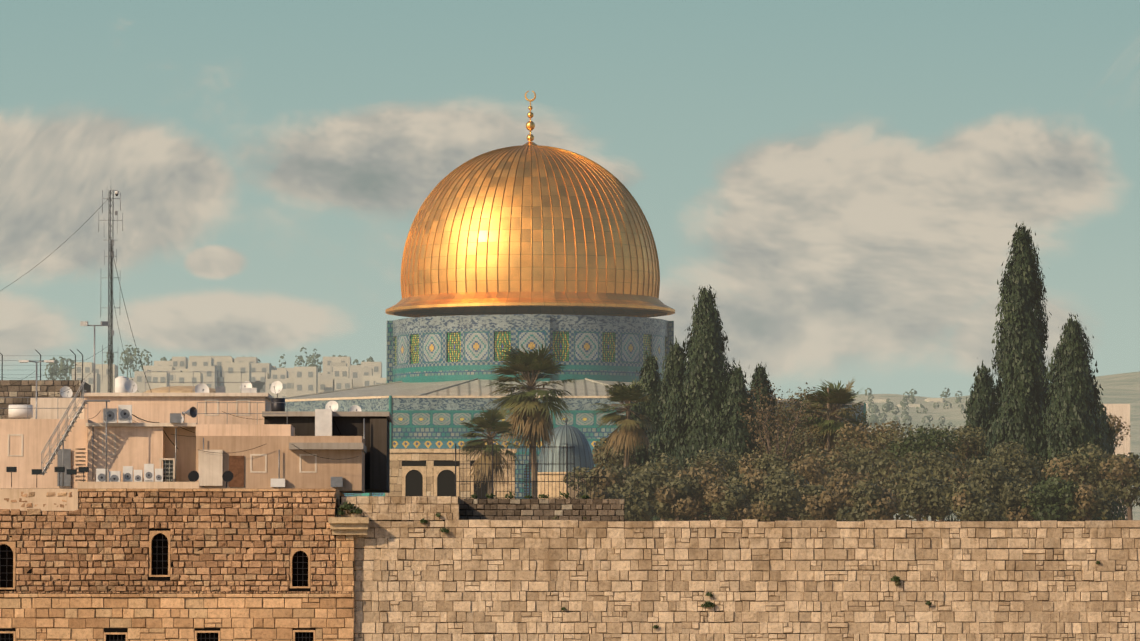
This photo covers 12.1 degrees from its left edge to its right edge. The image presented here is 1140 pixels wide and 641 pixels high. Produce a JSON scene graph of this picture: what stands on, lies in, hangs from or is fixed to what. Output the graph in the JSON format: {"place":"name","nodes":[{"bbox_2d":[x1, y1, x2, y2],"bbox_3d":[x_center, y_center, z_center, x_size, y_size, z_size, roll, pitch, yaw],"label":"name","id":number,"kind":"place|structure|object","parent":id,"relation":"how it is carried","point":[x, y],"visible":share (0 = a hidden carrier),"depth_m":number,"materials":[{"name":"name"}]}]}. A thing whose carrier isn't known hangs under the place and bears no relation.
{"place":"outdoors","nodes":[
{"label":"outdoors","id":0,"kind":"place"},
{"bbox_2d":[385,415,594,498],"bbox_3d":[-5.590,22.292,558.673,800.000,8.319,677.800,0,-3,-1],"label":"dome and arcade","id":1,"kind":"structure","parent":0,"point":[571,436],"depth_m":309.81,"materials":[{"name":"stone"}]},
{"bbox_2d":[402,466,494,498],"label":"arches","id":2,"kind":"structure","parent":1,"relation":"on","point":[422,470],"depth_m":309.82,"materials":[{"name":"stone"}]},
{"bbox_2d":[0,488,1139,640],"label":"stone wall","id":3,"kind":"structure","parent":0,"point":[387,568],"depth_m":217.74,"materials":[{"name":"stone"}]},
{"bbox_2d":[0,531,314,640],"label":"windows","id":4,"kind":"structure","parent":3,"relation":"attached to","point":[159,553],"depth_m":217.46,"materials":[{"name":"glass"}]},
{"bbox_2d":[0,380,391,492],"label":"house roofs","id":5,"kind":"structure","parent":3,"relation":"on","point":[134,443],"depth_m":226.64,"materials":[{"name":"stone"}]},
{"bbox_2d":[0,190,364,488],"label":"roof equipment","id":6,"kind":"object","parent":5,"relation":"on","point":[233,476],"visible":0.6,"depth_m":225.84,"materials":[{"name":"white metal"}]},
{"bbox_2d":[455,443,605,498],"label":"iron fence","id":7,"kind":"object","parent":3,"relation":"on","point":[522,481],"visible":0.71,"depth_m":221.66,"materials":[{"name":"grey metal"}]},
{"bbox_2d":[336,491,1121,627],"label":"wall plants","id":8,"kind":"object","parent":3,"relation":"on","point":[357,510],"depth_m":217.79,"materials":[{"name":"green plant"}]},
{"bbox_2d":[0,0,1139,520],"bbox_3d":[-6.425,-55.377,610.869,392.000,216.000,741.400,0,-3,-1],"label":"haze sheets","id":9,"kind":"object","parent":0,"point":[164,374],"visible":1,"depth_m":370.82,"materials":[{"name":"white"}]},
{"bbox_2d":[0,0,1139,399],"label":"sky","id":10,"kind":"structure","parent":0,"point":[757,28],"materials":[{"name":"blue"}]},
{"bbox_2d":[285,91,865,520],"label":"dome of the rock","id":11,"kind":"structure","parent":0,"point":[507,165],"depth_m":404.16,"materials":[{"name":"gold metal"}]},
{"bbox_2d":[45,345,1139,520],"bbox_3d":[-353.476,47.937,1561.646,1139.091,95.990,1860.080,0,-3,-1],"label":"distant buildings","id":12,"kind":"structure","parent":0,"point":[929,405],"depth_m":1339.07,"materials":[{"name":"grey stone"}]},
{"bbox_2d":[458,341,870,519],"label":"palm trees","id":13,"kind":"object","parent":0,"point":[530,417],"depth_m":297.90,"materials":[{"name":"green plant"}]},
{"bbox_2d":[564,378,1139,520],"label":"bushes","id":14,"kind":"object","parent":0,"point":[789,478],"depth_m":248.75,"materials":[{"name":"green plant"}]},
{"bbox_2d":[616,223,1134,520],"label":"cypress trees","id":15,"kind":"object","parent":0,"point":[691,408],"depth_m":299.17,"materials":[{"name":"green plant"}]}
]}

